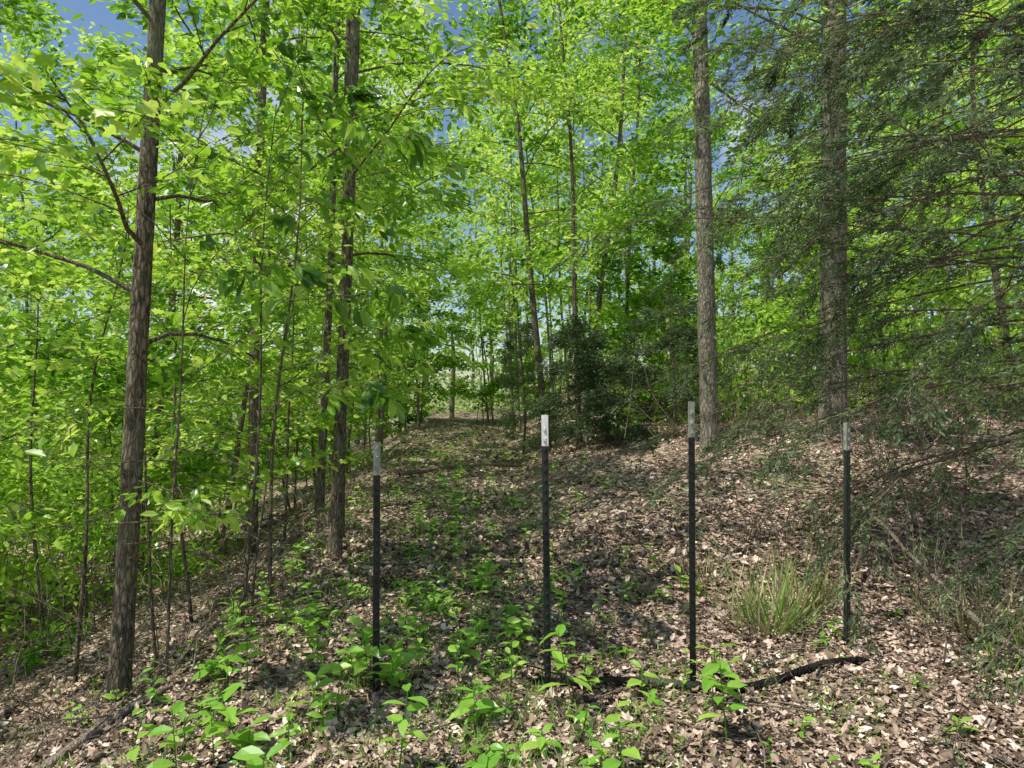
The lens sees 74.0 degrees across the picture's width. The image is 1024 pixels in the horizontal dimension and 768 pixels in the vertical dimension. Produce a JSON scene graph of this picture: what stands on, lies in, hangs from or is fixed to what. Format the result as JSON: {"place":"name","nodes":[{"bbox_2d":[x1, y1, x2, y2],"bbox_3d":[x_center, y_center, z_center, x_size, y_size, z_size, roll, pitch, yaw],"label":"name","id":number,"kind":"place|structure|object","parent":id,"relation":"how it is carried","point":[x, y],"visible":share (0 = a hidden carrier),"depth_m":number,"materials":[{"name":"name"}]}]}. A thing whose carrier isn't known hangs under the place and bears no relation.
{"place":"outdoors","nodes":[
{"label":"outdoors","id":0,"kind":"place"},
{"bbox_2d":[0,369,1023,767],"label":"ground","id":1,"kind":"structure","parent":0,"point":[468,419],"depth_m":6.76,"materials":[{"name":"brown plant"}]},
{"bbox_2d":[0,203,94,549],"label":"maple sapling","id":2,"kind":"object","parent":1,"relation":"on","point":[25,515],"visible":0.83,"depth_m":5.59,"materials":[{"name":"green plant"}]},
{"bbox_2d":[0,109,114,385],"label":"deciduous tree","id":3,"kind":"object","parent":1,"relation":"on","point":[3,351],"visible":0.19,"depth_m":11.86,"materials":[{"name":"green plant"}]},
{"bbox_2d":[0,361,114,585],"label":"understory tree","id":4,"kind":"object","parent":1,"relation":"on","point":[14,574],"visible":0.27,"depth_m":10.40,"materials":[{"name":"green plant"}]},
{"bbox_2d":[0,407,120,598],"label":"understory tree","id":5,"kind":"object","parent":1,"relation":"on","point":[18,546],"visible":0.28,"depth_m":10.24,"materials":[{"name":"green plant"}]},
{"bbox_2d":[0,170,127,657],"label":"maple sapling","id":6,"kind":"object","parent":1,"relation":"on","point":[100,435],"visible":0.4,"depth_m":7.59,"materials":[{"name":"green plant"}]},
{"bbox_2d":[0,141,132,464],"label":"deciduous tree","id":7,"kind":"object","parent":1,"relation":"on","point":[52,300],"visible":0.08,"depth_m":27.71,"materials":[{"name":"green plant"}]},
{"bbox_2d":[21,683,172,767],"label":"fallen branch","id":8,"kind":"object","parent":1,"relation":"on","point":[110,719],"visible":0.92,"depth_m":3.41,"materials":[{"name":"brown wood"}]},
{"bbox_2d":[0,0,214,534],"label":"deciduous tree","id":9,"kind":"object","parent":1,"relation":"on","point":[35,33],"visible":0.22,"depth_m":15.70,"materials":[{"name":"green plant"}]},
{"bbox_2d":[0,0,233,524],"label":"maple tree","id":10,"kind":"object","parent":1,"relation":"on","point":[10,5],"visible":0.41,"depth_m":7.88,"materials":[{"name":"green plant"}]},
{"bbox_2d":[0,507,242,684],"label":"dead shrub","id":11,"kind":"object","parent":1,"relation":"on","point":[48,640],"visible":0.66,"depth_m":6.00,"materials":[{"name":"brown wood"}]},
{"bbox_2d":[4,326,244,576],"bbox_3d":[-6.159,1.245,11.315,3.568,4.367,3.351,0,0,0],"label":"understory tree","id":12,"kind":"object","parent":1,"relation":"on","point":[152,347],"visible":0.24,"depth_m":11.19,"materials":[{"name":"green plant"}]},
{"bbox_2d":[0,298,261,686],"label":"understory tree","id":13,"kind":"object","parent":1,"relation":"on","point":[114,380],"visible":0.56,"depth_m":8.07,"materials":[{"name":"green plant"}]},
{"bbox_2d":[0,292,262,588],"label":"understory tree","id":14,"kind":"object","parent":1,"relation":"on","point":[97,533],"visible":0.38,"depth_m":9.90,"materials":[{"name":"green plant"}]},
{"bbox_2d":[0,152,273,683],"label":"maple sapling","id":15,"kind":"object","parent":1,"relation":"on","point":[150,466],"visible":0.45,"depth_m":6.25,"materials":[{"name":"green plant"}]},
{"bbox_2d":[0,419,285,651],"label":"shrub thicket","id":16,"kind":"object","parent":1,"relation":"on","point":[72,576],"visible":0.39,"depth_m":9.07,"materials":[{"name":"green plant"}]},
{"bbox_2d":[0,94,323,667],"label":"maple sapling","id":17,"kind":"object","parent":1,"relation":"on","point":[230,300],"visible":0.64,"depth_m":5.14,"materials":[{"name":"green plant"}]},
{"bbox_2d":[8,0,335,565],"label":"deciduous tree","id":18,"kind":"object","parent":1,"relation":"on","point":[177,222],"visible":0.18,"depth_m":12.61,"materials":[{"name":"green plant"}]},
{"bbox_2d":[42,112,307,624],"bbox_3d":[-3.229,-0.009,6.811,2.209,5.053,2.132,0,0,-24],"label":"maple sapling","id":19,"kind":"object","parent":1,"relation":"on","point":[95,404],"visible":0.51,"depth_m":6.31,"materials":[{"name":"green plant"}]},
{"bbox_2d":[0,40,352,680],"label":"maple sapling","id":20,"kind":"object","parent":1,"relation":"on","point":[89,72],"visible":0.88,"depth_m":3.77,"materials":[{"name":"green plant"}]},
{"bbox_2d":[61,18,299,530],"bbox_3d":[-7.596,-2.334,15.843,5.913,11.804,5.267,0,0,0],"label":"deciduous tree","id":21,"kind":"object","parent":1,"relation":"on","point":[106,51],"visible":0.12,"depth_m":15.51,"materials":[{"name":"green plant"}]},
{"bbox_2d":[0,0,386,715],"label":"maple tree","id":22,"kind":"object","parent":1,"relation":"on","point":[146,134],"visible":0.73,"depth_m":4.04,"materials":[{"name":"green plant"}]},
{"bbox_2d":[103,497,354,677],"bbox_3d":[-2.905,2.078,7.799,1.431,1.041,3.625,0,0,0],"label":"fallen branch","id":23,"kind":"object","parent":1,"relation":"on","point":[278,549],"visible":0.49,"depth_m":7.12,"materials":[{"name":"brown wood"}]},
{"bbox_2d":[156,305,327,514],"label":"understory tree","id":24,"kind":"object","parent":1,"relation":"on","point":[220,358],"visible":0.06,"depth_m":17.05,"materials":[{"name":"green plant"}]},
{"bbox_2d":[138,467,359,592],"bbox_3d":[-2.964,1.560,7.422,2.345,1.221,1.849,0,0,-39],"label":"dead shrub","id":25,"kind":"object","parent":1,"relation":"on","point":[210,556],"visible":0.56,"depth_m":7.09,"materials":[{"name":"brown wood"}]},
{"bbox_2d":[43,0,461,566],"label":"deciduous tree","id":26,"kind":"object","parent":1,"relation":"on","point":[318,319],"visible":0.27,"depth_m":11.02,"materials":[{"name":"green plant"}]},
{"bbox_2d":[168,346,361,512],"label":"understory tree","id":27,"kind":"object","parent":1,"relation":"on","point":[242,364],"visible":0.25,"depth_m":13.07,"materials":[{"name":"green plant"}]},
{"bbox_2d":[58,0,487,564],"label":"maple tree","id":28,"kind":"object","parent":1,"relation":"on","point":[252,414],"visible":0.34,"depth_m":8.13,"materials":[{"name":"green plant"}]},
{"bbox_2d":[144,185,412,602],"bbox_3d":[-1.995,0.185,5.953,2.255,3.625,2.418,0,0,0],"label":"maple sapling","id":29,"kind":"object","parent":1,"relation":"on","point":[327,422],"visible":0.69,"depth_m":5.58,"materials":[{"name":"green plant"}]},
{"bbox_2d":[117,0,446,609],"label":"maple sapling","id":30,"kind":"object","parent":1,"relation":"on","point":[329,8],"visible":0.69,"depth_m":4.86,"materials":[{"name":"green plant"}]},
{"bbox_2d":[162,131,426,543],"bbox_3d":[-2.483,-0.378,7.945,2.201,4.863,2.764,0,0,37],"label":"maple sapling","id":31,"kind":"object","parent":1,"relation":"on","point":[215,397],"visible":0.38,"depth_m":7.96,"materials":[{"name":"green plant"}]},
{"bbox_2d":[226,269,364,505],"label":"understory tree","id":32,"kind":"object","parent":1,"relation":"on","point":[284,421],"visible":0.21,"depth_m":14.22,"materials":[{"name":"green plant"}]},
{"bbox_2d":[115,0,502,517],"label":"maple tree","id":33,"kind":"object","parent":1,"relation":"on","point":[319,500],"visible":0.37,"depth_m":8.57,"materials":[{"name":"green plant"}]},
{"bbox_2d":[234,290,385,485],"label":"understory tree","id":34,"kind":"object","parent":1,"relation":"on","point":[355,421],"visible":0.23,"depth_m":16.25,"materials":[{"name":"green plant"}]},
{"bbox_2d":[172,0,474,640],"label":"hickory sapling","id":35,"kind":"object","parent":1,"relation":"on","point":[360,98],"visible":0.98,"depth_m":4.02,"materials":[{"name":"green plant"}]},
{"bbox_2d":[91,0,579,560],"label":"poplar tree","id":36,"kind":"object","parent":1,"relation":"on","point":[339,442],"visible":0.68,"depth_m":6.22,"materials":[{"name":"green plant"}]},
{"bbox_2d":[198,0,495,489],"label":"deciduous tree","id":37,"kind":"object","parent":1,"relation":"on","point":[446,181],"visible":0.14,"depth_m":15.04,"materials":[{"name":"green plant"}]},
{"bbox_2d":[213,0,515,536],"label":"poplar tree","id":38,"kind":"object","parent":1,"relation":"on","point":[231,173],"visible":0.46,"depth_m":7.02,"materials":[{"name":"green plant"}]},
{"bbox_2d":[312,321,434,451],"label":"understory tree","id":39,"kind":"object","parent":1,"relation":"on","point":[370,410],"visible":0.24,"depth_m":25.25,"materials":[{"name":"green plant"}]},
{"bbox_2d":[281,60,467,441],"bbox_3d":[-4.982,-4.773,24.453,6.834,14.540,5.990,0,0,0],"label":"deciduous tree","id":40,"kind":"object","parent":1,"relation":"on","point":[368,375],"visible":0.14,"depth_m":24.35,"materials":[{"name":"green plant"}]},
{"bbox_2d":[373,442,380,691],"bbox_3d":[-0.703,1.075,3.513,0.037,1.549,0.044,0,0,-20],"label":"metal fence post","id":41,"kind":"object","parent":1,"relation":"on","point":[376,537],"visible":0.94,"depth_m":3.50,"materials":[{"name":"black metal"}]},
{"bbox_2d":[327,50,458,453],"bbox_3d":[-2.991,-3.871,19.358,4.284,12.043,3.612,0,0,31],"label":"deciduous tree","id":42,"kind":"object","parent":1,"relation":"on","point":[413,231],"visible":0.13,"depth_m":18.71,"materials":[{"name":"green plant"}]},
{"bbox_2d":[389,285,456,422],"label":"understory tree","id":43,"kind":"object","parent":1,"relation":"on","point":[440,354],"visible":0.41,"depth_m":28.43,"materials":[{"name":"green plant"}]},
{"bbox_2d":[429,289,515,423],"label":"understory tree","id":44,"kind":"object","parent":1,"relation":"on","point":[489,391],"visible":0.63,"depth_m":26.55,"materials":[{"name":"green plant"}]},
{"bbox_2d":[435,288,533,423],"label":"understory tree","id":45,"kind":"object","parent":1,"relation":"on","point":[455,382],"visible":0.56,"depth_m":27.13,"materials":[{"name":"green plant"}]},
{"bbox_2d":[437,95,554,431],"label":"deciduous tree","id":46,"kind":"object","parent":1,"relation":"on","point":[461,220],"visible":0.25,"depth_m":23.02,"materials":[{"name":"green plant"}]},
{"bbox_2d":[444,103,568,432],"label":"deciduous tree","id":47,"kind":"object","parent":1,"relation":"on","point":[512,213],"visible":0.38,"depth_m":20.78,"materials":[{"name":"green plant"}]},
{"bbox_2d":[324,0,692,448],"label":"oak tree","id":48,"kind":"object","parent":1,"relation":"on","point":[471,270],"visible":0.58,"depth_m":13.92,"materials":[{"name":"green plant"}]},
{"bbox_2d":[418,46,599,424],"bbox_3d":[0.222,-5.615,24.442,7.555,14.482,6.630,0,0,-34],"label":"deciduous tree","id":49,"kind":"object","parent":1,"relation":"on","point":[495,61],"visible":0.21,"depth_m":25.29,"materials":[{"name":"green plant"}]},
{"bbox_2d":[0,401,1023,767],"bbox_3d":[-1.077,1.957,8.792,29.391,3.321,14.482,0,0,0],"label":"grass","id":50,"kind":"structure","parent":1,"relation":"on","point":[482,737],"depth_m":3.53,"materials":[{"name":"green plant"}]},
{"bbox_2d":[0,55,1023,465],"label":"distant trees","id":51,"kind":"object","parent":1,"relation":"on","point":[454,405],"visible":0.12,"depth_m":35.94,"materials":[{"name":"green plant"}]},
{"bbox_2d":[446,125,577,436],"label":"deciduous tree","id":52,"kind":"object","parent":1,"relation":"on","point":[508,199],"visible":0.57,"depth_m":19.26,"materials":[{"name":"green plant"}]},
{"bbox_2d":[0,398,1023,767],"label":"fallen twigs","id":53,"kind":"object","parent":1,"relation":"on","point":[196,638],"depth_m":3.87,"materials":[{"name":"brown wood"}]},
{"bbox_2d":[478,316,571,453],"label":"red cedar tree","id":54,"kind":"object","parent":1,"relation":"on","point":[507,345],"visible":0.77,"depth_m":15.34,"materials":[{"name":"green plant"}]},
{"bbox_2d":[60,411,993,767],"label":"seedling plants","id":55,"kind":"object","parent":1,"relation":"on","point":[248,751],"visible":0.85,"depth_m":3.54,"materials":[{"name":"green plant"}]},
{"bbox_2d":[465,89,598,422],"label":"deciduous tree","id":56,"kind":"object","parent":1,"relation":"on","point":[505,205],"visible":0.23,"depth_m":20.07,"materials":[{"name":"green plant"}]},
{"bbox_2d":[541,415,550,693],"bbox_3d":[0.182,1.011,3.515,0.036,1.701,0.044,-1,0,17],"label":"metal fence post","id":57,"kind":"object","parent":1,"relation":"on","point":[546,540],"visible":0.94,"depth_m":3.50,"materials":[{"name":"black metal"}]},
{"bbox_2d":[490,16,611,418],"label":"deciduous tree","id":58,"kind":"object","parent":1,"relation":"on","point":[540,186],"visible":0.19,"depth_m":20.96,"materials":[{"name":"green plant"}]},
{"bbox_2d":[424,0,693,445],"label":"oak tree","id":59,"kind":"object","parent":1,"relation":"on","point":[609,222],"visible":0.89,"depth_m":12.93,"materials":[{"name":"green plant"}]},
{"bbox_2d":[495,43,637,362],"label":"deciduous tree","id":60,"kind":"object","parent":1,"relation":"on","point":[589,265],"visible":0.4,"depth_m":19.31,"materials":[{"name":"green plant"}]},
{"bbox_2d":[508,312,635,449],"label":"red cedar tree","id":61,"kind":"object","parent":1,"relation":"on","point":[595,341],"visible":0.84,"depth_m":11.98,"materials":[{"name":"green plant"}]},
{"bbox_2d":[517,49,644,389],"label":"deciduous tree","id":62,"kind":"object","parent":1,"relation":"on","point":[595,127],"visible":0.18,"depth_m":22.18,"materials":[{"name":"green plant"}]},
{"bbox_2d":[501,247,669,428],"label":"understory tree","id":63,"kind":"object","parent":1,"relation":"on","point":[617,287],"visible":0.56,"depth_m":14.82,"materials":[{"name":"green plant"}]},
{"bbox_2d":[511,55,679,361],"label":"deciduous tree","id":64,"kind":"object","parent":1,"relation":"on","point":[606,180],"visible":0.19,"depth_m":26.50,"materials":[{"name":"green plant"}]},
{"bbox_2d":[470,0,743,420],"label":"deciduous tree","id":65,"kind":"object","parent":1,"relation":"on","point":[653,89],"visible":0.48,"depth_m":15.24,"materials":[{"name":"green plant"}]},
{"bbox_2d":[533,17,683,313],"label":"deciduous tree","id":66,"kind":"object","parent":1,"relation":"on","point":[598,150],"visible":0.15,"depth_m":30.17,"materials":[{"name":"green plant"}]},
{"bbox_2d":[558,343,663,447],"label":"red cedar tree","id":67,"kind":"object","parent":1,"relation":"on","point":[603,370],"visible":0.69,"depth_m":11.33,"materials":[{"name":"green plant"}]},
{"bbox_2d":[557,0,741,419],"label":"deciduous tree","id":68,"kind":"object","parent":1,"relation":"on","point":[630,109],"visible":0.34,"depth_m":16.42,"materials":[{"name":"green plant"}]},
{"bbox_2d":[592,268,723,403],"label":"understory tree","id":69,"kind":"object","parent":1,"relation":"on","point":[662,288],"visible":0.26,"depth_m":15.89,"materials":[{"name":"green plant"}]},
{"bbox_2d":[618,287,729,441],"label":"red cedar tree","id":70,"kind":"object","parent":1,"relation":"on","point":[684,314],"visible":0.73,"depth_m":10.51,"materials":[{"name":"green plant"}]},
{"bbox_2d":[601,203,750,402],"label":"understory tree","id":71,"kind":"object","parent":1,"relation":"on","point":[666,254],"visible":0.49,"depth_m":15.10,"materials":[{"name":"green plant"}]},
{"bbox_2d":[688,402,695,680],"bbox_3d":[0.964,0.991,3.652,0.036,1.791,0.044,0,0,-12],"label":"metal fence post","id":72,"kind":"object","parent":1,"relation":"on","point":[692,566],"visible":0.93,"depth_m":3.64,"materials":[{"name":"black metal"}]},
{"bbox_2d":[634,71,768,378],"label":"deciduous tree","id":73,"kind":"object","parent":1,"relation":"on","point":[724,194],"visible":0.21,"depth_m":27.06,"materials":[{"name":"green plant"}]},
{"bbox_2d":[602,0,817,258],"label":"deciduous tree","id":74,"kind":"object","parent":1,"relation":"on","point":[759,156],"visible":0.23,"depth_m":18.37,"materials":[{"name":"green plant"}]},
{"bbox_2d":[656,202,770,390],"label":"understory tree","id":75,"kind":"object","parent":1,"relation":"on","point":[746,304],"visible":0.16,"depth_m":20.39,"materials":[{"name":"green plant"}]},
{"bbox_2d":[588,314,848,440],"bbox_3d":[3.029,-0.041,10.116,3.462,1.821,3.262,0,0,37],"label":"dead shrub","id":76,"kind":"object","parent":1,"relation":"on","point":[673,424],"visible":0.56,"depth_m":9.75,"materials":[{"name":"brown wood"}]},
{"bbox_2d":[522,0,919,456],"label":"oak tree","id":77,"kind":"object","parent":1,"relation":"on","point":[708,378],"visible":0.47,"depth_m":8.92,"materials":[{"name":"grey plant"}]},
{"bbox_2d":[625,0,876,434],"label":"oak tree","id":78,"kind":"object","parent":1,"relation":"on","point":[673,4],"visible":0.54,"depth_m":9.05,"materials":[{"name":"grey plant"}]},
{"bbox_2d":[680,134,863,414],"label":"understory tree","id":79,"kind":"object","parent":1,"relation":"on","point":[720,279],"visible":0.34,"depth_m":12.74,"materials":[{"name":"green plant"}]},
{"bbox_2d":[704,535,845,637],"bbox_3d":[1.711,1.321,4.517,0.903,0.611,0.896,0,0,0],"label":"tall grass clump","id":80,"kind":"object","parent":1,"relation":"on","point":[756,600],"visible":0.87,"depth_m":4.38,"materials":[{"name":"green plant"}]},
{"bbox_2d":[724,551,829,639],"bbox_3d":[1.724,1.357,4.472,0.593,0.531,0.702,0,0,0],"label":"tall grass clump","id":81,"kind":"object","parent":1,"relation":"on","point":[780,609],"visible":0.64,"depth_m":4.39,"materials":[{"name":"green plant"}]},
{"bbox_2d":[745,398,816,476],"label":"red cedar tree","id":82,"kind":"object","parent":1,"relation":"on","point":[757,433],"visible":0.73,"depth_m":7.74,"materials":[{"name":"green plant"}]},
{"bbox_2d":[718,7,854,384],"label":"deciduous tree","id":83,"kind":"object","parent":1,"relation":"on","point":[755,159],"visible":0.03,"depth_m":26.00,"materials":[{"name":"green plant"}]},
{"bbox_2d":[550,0,1023,767],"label":"red cedar tree","id":84,"kind":"object","parent":1,"relation":"on","point":[790,50],"visible":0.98,"depth_m":4.86,"materials":[{"name":"green plant"}]},
{"bbox_2d":[751,531,862,617],"bbox_3d":[2.140,1.323,4.843,0.756,0.507,0.802,0,0,0],"label":"tall grass clump","id":85,"kind":"object","parent":1,"relation":"on","point":[816,580],"visible":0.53,"depth_m":4.82,"materials":[{"name":"green plant"}]},
{"bbox_2d":[599,275,1023,443],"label":"shrub thicket","id":86,"kind":"object","parent":1,"relation":"on","point":[742,339],"visible":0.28,"depth_m":12.13,"materials":[{"name":"green plant"}]},
{"bbox_2d":[714,0,933,388],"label":"deciduous tree","id":87,"kind":"object","parent":1,"relation":"on","point":[800,153],"visible":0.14,"depth_m":20.20,"materials":[{"name":"green plant"}]},
{"bbox_2d":[743,211,936,412],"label":"understory tree","id":88,"kind":"object","parent":1,"relation":"on","point":[850,254],"visible":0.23,"depth_m":12.56,"materials":[{"name":"green plant"}]},
{"bbox_2d":[843,423,850,644],"bbox_3d":[2.079,1.050,4.211,0.034,1.621,0.042,0,0,-1],"label":"metal fence post","id":89,"kind":"object","parent":1,"relation":"on","point":[846,499],"visible":0.89,"depth_m":4.20,"materials":[{"name":"black metal"}]},
{"bbox_2d":[707,0,1023,478],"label":"red cedar tree","id":90,"kind":"object","parent":1,"relation":"on","point":[1012,151],"visible":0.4,"depth_m":7.74,"materials":[{"name":"green plant"}]},
{"bbox_2d":[745,335,1023,471],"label":"dead shrub","id":91,"kind":"object","parent":1,"relation":"on","point":[924,431],"visible":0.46,"depth_m":8.03,"materials":[{"name":"brown wood"}]},
{"bbox_2d":[780,308,1023,438],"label":"dead shrub","id":92,"kind":"object","parent":1,"relation":"on","point":[869,387],"visible":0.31,"depth_m":9.24,"materials":[{"name":"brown wood"}]},
{"bbox_2d":[795,397,1022,527],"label":"dead shrub","id":93,"kind":"object","parent":1,"relation":"on","point":[887,470],"visible":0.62,"depth_m":6.43,"materials":[{"name":"brown wood"}]},
{"bbox_2d":[819,0,1008,378],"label":"deciduous tree","id":94,"kind":"object","parent":1,"relation":"on","point":[875,147],"visible":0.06,"depth_m":22.79,"materials":[{"name":"green plant"}]},
{"bbox_2d":[814,470,1023,637],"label":"dead shrub","id":95,"kind":"object","parent":1,"relation":"on","point":[930,567],"visible":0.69,"depth_m":4.92,"materials":[{"name":"brown wood"}]},
{"bbox_2d":[814,462,1023,657],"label":"fallen branch","id":96,"kind":"object","parent":1,"relation":"on","point":[964,608],"visible":0.69,"depth_m":4.22,"materials":[{"name":"brown wood"}]},
{"bbox_2d":[817,0,1023,400],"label":"deciduous tree","id":97,"kind":"object","parent":1,"relation":"on","point":[982,60],"visible":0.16,"depth_m":15.48,"materials":[{"name":"green plant"}]},
{"bbox_2d":[846,0,1023,407],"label":"deciduous tree","id":98,"kind":"object","parent":1,"relation":"on","point":[1014,141],"visible":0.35,"depth_m":12.52,"materials":[{"name":"green plant"}]},
{"bbox_2d":[846,0,1023,387],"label":"deciduous tree","id":99,"kind":"object","parent":1,"relation":"on","point":[995,8],"visible":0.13,"depth_m":18.00,"materials":[{"name":"green plant"}]},
{"bbox_2d":[853,172,1018,376],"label":"understory tree","id":100,"kind":"object","parent":1,"relation":"on","point":[941,315],"visible":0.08,"depth_m":16.40,"materials":[{"name":"green plant"}]},
{"bbox_2d":[874,497,1023,667],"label":"dead shrub","id":101,"kind":"object","parent":1,"relation":"on","point":[965,617],"visible":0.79,"depth_m":4.03,"materials":[{"name":"brown wood"}]},
{"bbox_2d":[888,559,1023,643],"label":"tall grass clump","id":102,"kind":"object","parent":1,"relation":"on","point":[961,622],"visible":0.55,"depth_m":4.28,"materials":[{"name":"green plant"}]},
{"bbox_2d":[905,408,1015,509],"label":"red cedar tree","id":103,"kind":"object","parent":1,"relation":"on","point":[950,432],"visible":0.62,"depth_m":6.45,"materials":[{"name":"green plant"}]},
{"bbox_2d":[0,0,1023,394],"label":"sky","id":104,"kind":"structure","parent":0,"point":[97,12],"materials":[{"name":"blue"}]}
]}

